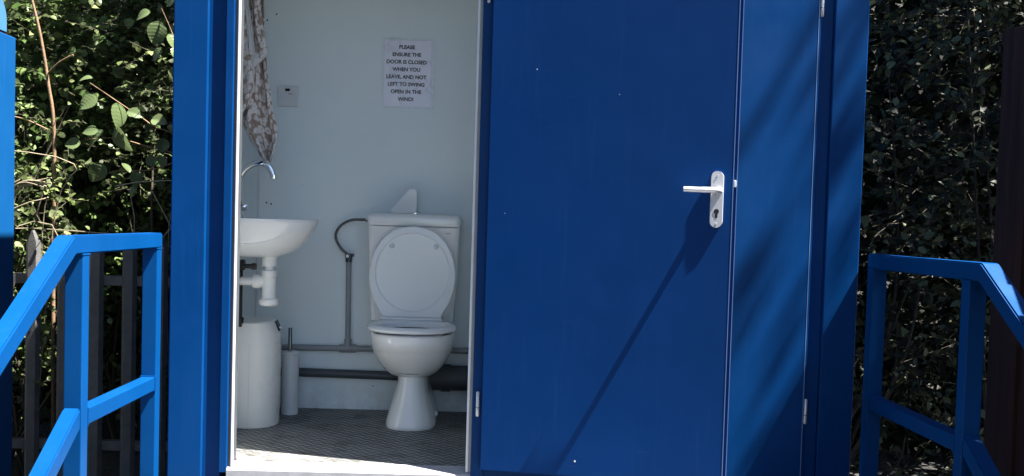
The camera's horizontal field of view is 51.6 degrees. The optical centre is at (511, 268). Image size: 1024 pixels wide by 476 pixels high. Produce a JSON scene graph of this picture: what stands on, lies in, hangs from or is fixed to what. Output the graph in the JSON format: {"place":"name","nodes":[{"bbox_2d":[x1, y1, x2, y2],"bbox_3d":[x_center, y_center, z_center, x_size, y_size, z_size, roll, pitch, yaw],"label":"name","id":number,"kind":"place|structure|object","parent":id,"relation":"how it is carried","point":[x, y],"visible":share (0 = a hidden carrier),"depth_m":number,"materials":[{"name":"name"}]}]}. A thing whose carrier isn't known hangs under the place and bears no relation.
{"place":"outdoors","nodes":[
{"label":"outdoors","id":0,"kind":"place"},
{"bbox_2d":[12,397,952,475],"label":"ground","id":1,"kind":"structure","parent":0,"point":[110,466],"depth_m":5.89,"materials":[{"name":"soil"}]},
{"bbox_2d":[0,0,15,475],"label":"steel screen","id":2,"kind":"object","parent":1,"relation":"on","point":[7,96],"visible":1,"depth_m":4.12,"materials":[{"name":"metal"}]},
{"bbox_2d":[14,21,68,283],"bbox_3d":[-4.222,-0.794,6.694,2.984,5.341,2.215,2,3,-1],"label":"hedge tree","id":3,"kind":"object","parent":1,"relation":"on","point":[23,97],"visible":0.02,"depth_m":6.75,"materials":[{"name":"green plant"}]},
{"bbox_2d":[15,0,73,431],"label":"sapling","id":4,"kind":"object","parent":1,"relation":"on","point":[47,72],"visible":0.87,"depth_m":5.13,"materials":[{"name":"brown plant"}]},
{"bbox_2d":[12,99,112,475],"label":"bramble","id":5,"kind":"object","parent":1,"relation":"on","point":[26,169],"visible":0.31,"depth_m":5.13,"materials":[{"name":"green plant"}]},
{"bbox_2d":[3,0,150,460],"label":"hawthorn shrub","id":6,"kind":"object","parent":1,"relation":"on","point":[91,117],"visible":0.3,"depth_m":5.61,"materials":[{"name":"green plant"}]},
{"bbox_2d":[0,232,162,475],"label":"handrail","id":7,"kind":"object","parent":1,"relation":"on","point":[66,441],"visible":1,"depth_m":2.90,"materials":[{"name":"metal"}]},
{"bbox_2d":[7,0,167,436],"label":"dog rose","id":8,"kind":"object","parent":1,"relation":"on","point":[51,212],"visible":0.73,"depth_m":5.29,"materials":[{"name":"green plant"}]},
{"bbox_2d":[5,0,173,428],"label":"hedge tree","id":9,"kind":"object","parent":1,"relation":"on","point":[43,412],"visible":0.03,"depth_m":6.71,"materials":[{"name":"green plant"}]},
{"bbox_2d":[12,230,169,475],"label":"palisade fence","id":10,"kind":"object","parent":1,"relation":"on","point":[31,442],"visible":0.29,"depth_m":4.96,"materials":[{"name":"wood"}]},
{"bbox_2d":[14,151,171,396],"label":"dry stalks","id":11,"kind":"object","parent":1,"relation":"on","point":[28,184],"visible":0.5,"depth_m":4.98,"materials":[{"name":"brown plant"}]},
{"bbox_2d":[44,0,173,451],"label":"elder shrub","id":12,"kind":"object","parent":1,"relation":"on","point":[147,126],"visible":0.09,"depth_m":5.64,"materials":[{"name":"green plant"}]},
{"bbox_2d":[65,0,173,196],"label":"hazel bush","id":13,"kind":"object","parent":1,"relation":"on","point":[157,32],"visible":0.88,"depth_m":5.10,"materials":[{"name":"green plant"}]},
{"bbox_2d":[167,0,869,475],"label":"toilet cabin","id":14,"kind":"object","parent":1,"relation":"on","point":[655,204],"visible":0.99,"depth_m":3.59,"materials":[{"name":"blue metal"}]},
{"bbox_2d":[237,316,281,428],"bbox_3d":[-1.034,0.417,4.283,0.185,0.432,0.172,2,3,-1],"label":"sanitary bin","id":15,"kind":"object","parent":14,"relation":"on","point":[259,373],"visible":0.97,"depth_m":4.21,"materials":[{"name":"white plastic"}]},
{"bbox_2d":[238,160,318,326],"bbox_3d":[-0.934,-0.095,4.128,0.350,0.655,0.442,2,3,-1],"label":"wash basin","id":16,"kind":"object","parent":14,"relation":"attached to","point":[269,241],"visible":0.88,"depth_m":4.04,"materials":[{"name":"ceramic"}]},
{"bbox_2d":[278,86,297,106],"bbox_3d":[-0.981,-0.754,4.641,0.088,0.087,0.012,2,3,-1],"label":"switch plate","id":17,"kind":"object","parent":14,"relation":"attached to","point":[287,96],"visible":1,"depth_m":4.64,"materials":[{"name":"plastic"}]},
{"bbox_2d":[281,327,299,414],"bbox_3d":[-0.952,0.438,4.552,0.077,0.372,0.077,2,3,-1],"label":"toilet brush","id":18,"kind":"object","parent":14,"relation":"on","point":[289,378],"visible":1,"depth_m":4.52,"materials":[{"name":"plastic"}]},
{"bbox_2d":[281,218,468,353],"bbox_3d":[-0.585,0.076,4.665,1.082,0.598,0.060,2,3,-1],"label":"water pipe","id":19,"kind":"object","parent":14,"relation":"attached to","point":[347,346],"visible":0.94,"depth_m":4.67,"materials":[{"name":"grey plastic"}]},
{"bbox_2d":[299,364,467,391],"bbox_3d":[-0.596,0.470,4.647,1.082,0.120,0.121,2,3,-1],"label":"soil pipe","id":20,"kind":"object","parent":14,"relation":"attached to","point":[447,377],"visible":0.6,"depth_m":4.64,"materials":[{"name":"grey plastic"}]},
{"bbox_2d":[390,189,417,213],"bbox_3d":[-0.475,-0.297,4.648,0.118,0.108,0.064,2,3,-1],"label":"wall bracket","id":21,"kind":"object","parent":14,"relation":"attached to","point":[407,203],"depth_m":4.62,"materials":[{"name":"plastic"}]},
{"bbox_2d":[381,38,434,108],"bbox_3d":[-0.456,-0.857,4.653,0.230,0.309,0.003,2,3,-1],"label":"notice","id":22,"kind":"object","parent":14,"relation":"attached to","point":[407,75],"visible":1,"depth_m":4.65,"materials":[{"name":"paper"}]},
{"bbox_2d":[367,212,461,430],"bbox_3d":[-0.425,0.205,4.398,0.397,0.881,0.607,2,3,-1],"label":"toilet","id":23,"kind":"object","parent":14,"relation":"on","point":[413,267],"visible":1,"depth_m":4.46,"materials":[{"name":"ceramic"}]},
{"bbox_2d":[476,0,744,475],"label":"door","id":24,"kind":"structure","parent":14,"relation":"in","point":[615,124],"depth_m":3.50,"materials":[{"name":"metal"}]},
{"bbox_2d":[726,0,823,475],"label":"door","id":25,"kind":"structure","parent":14,"relation":"in","point":[767,416],"depth_m":3.61,"materials":[{"name":"blue metal"}]},
{"bbox_3d":[-1.054,-1.319,4.141,0.040,0.027,0.028,2,3,-1],"label":"towel hook","id":26,"kind":"object","parent":14,"relation":"attached to","visible":0},
{"bbox_2d":[242,0,277,162],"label":"towel","id":27,"kind":"object","parent":26,"relation":"hanging from","point":[259,124],"visible":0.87,"depth_m":4.18,"materials":[{"name":"grey fabric"}]},
{"bbox_2d":[849,0,1023,475],"bbox_3d":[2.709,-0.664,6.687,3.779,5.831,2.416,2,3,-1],"label":"hedge tree","id":28,"kind":"object","parent":1,"relation":"on","point":[926,112],"visible":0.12,"depth_m":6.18,"materials":[{"name":"green plant"}]},
{"bbox_2d":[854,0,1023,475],"bbox_3d":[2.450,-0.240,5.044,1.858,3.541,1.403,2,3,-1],"label":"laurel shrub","id":29,"kind":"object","parent":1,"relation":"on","point":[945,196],"visible":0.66,"depth_m":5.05,"materials":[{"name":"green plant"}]},
{"bbox_2d":[859,254,1023,475],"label":"handrail","id":30,"kind":"object","parent":1,"relation":"on","point":[962,440],"visible":1,"depth_m":2.92,"materials":[{"name":"metal"}]},
{"bbox_2d":[868,0,1023,383],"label":"hedge tree","id":31,"kind":"object","parent":1,"relation":"on","point":[917,12],"visible":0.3,"depth_m":5.47,"materials":[{"name":"green plant"}]},
{"bbox_2d":[984,27,1023,475],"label":"board fence","id":32,"kind":"object","parent":1,"relation":"on","point":[1004,431],"visible":0.79,"depth_m":3.43,"materials":[{"name":"black wood"}]},
{"bbox_2d":[11,2,998,470],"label":"earth bank","id":33,"kind":"structure","parent":0,"point":[107,430],"depth_m":6.75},
{"bbox_2d":[3,0,173,438],"bbox_3d":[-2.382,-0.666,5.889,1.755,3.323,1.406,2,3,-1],"label":"hawthorn shrub","id":34,"kind":"object","parent":33,"relation":"on","point":[98,40],"visible":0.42,"depth_m":5.75,"materials":[{"name":"green plant"}]}
]}

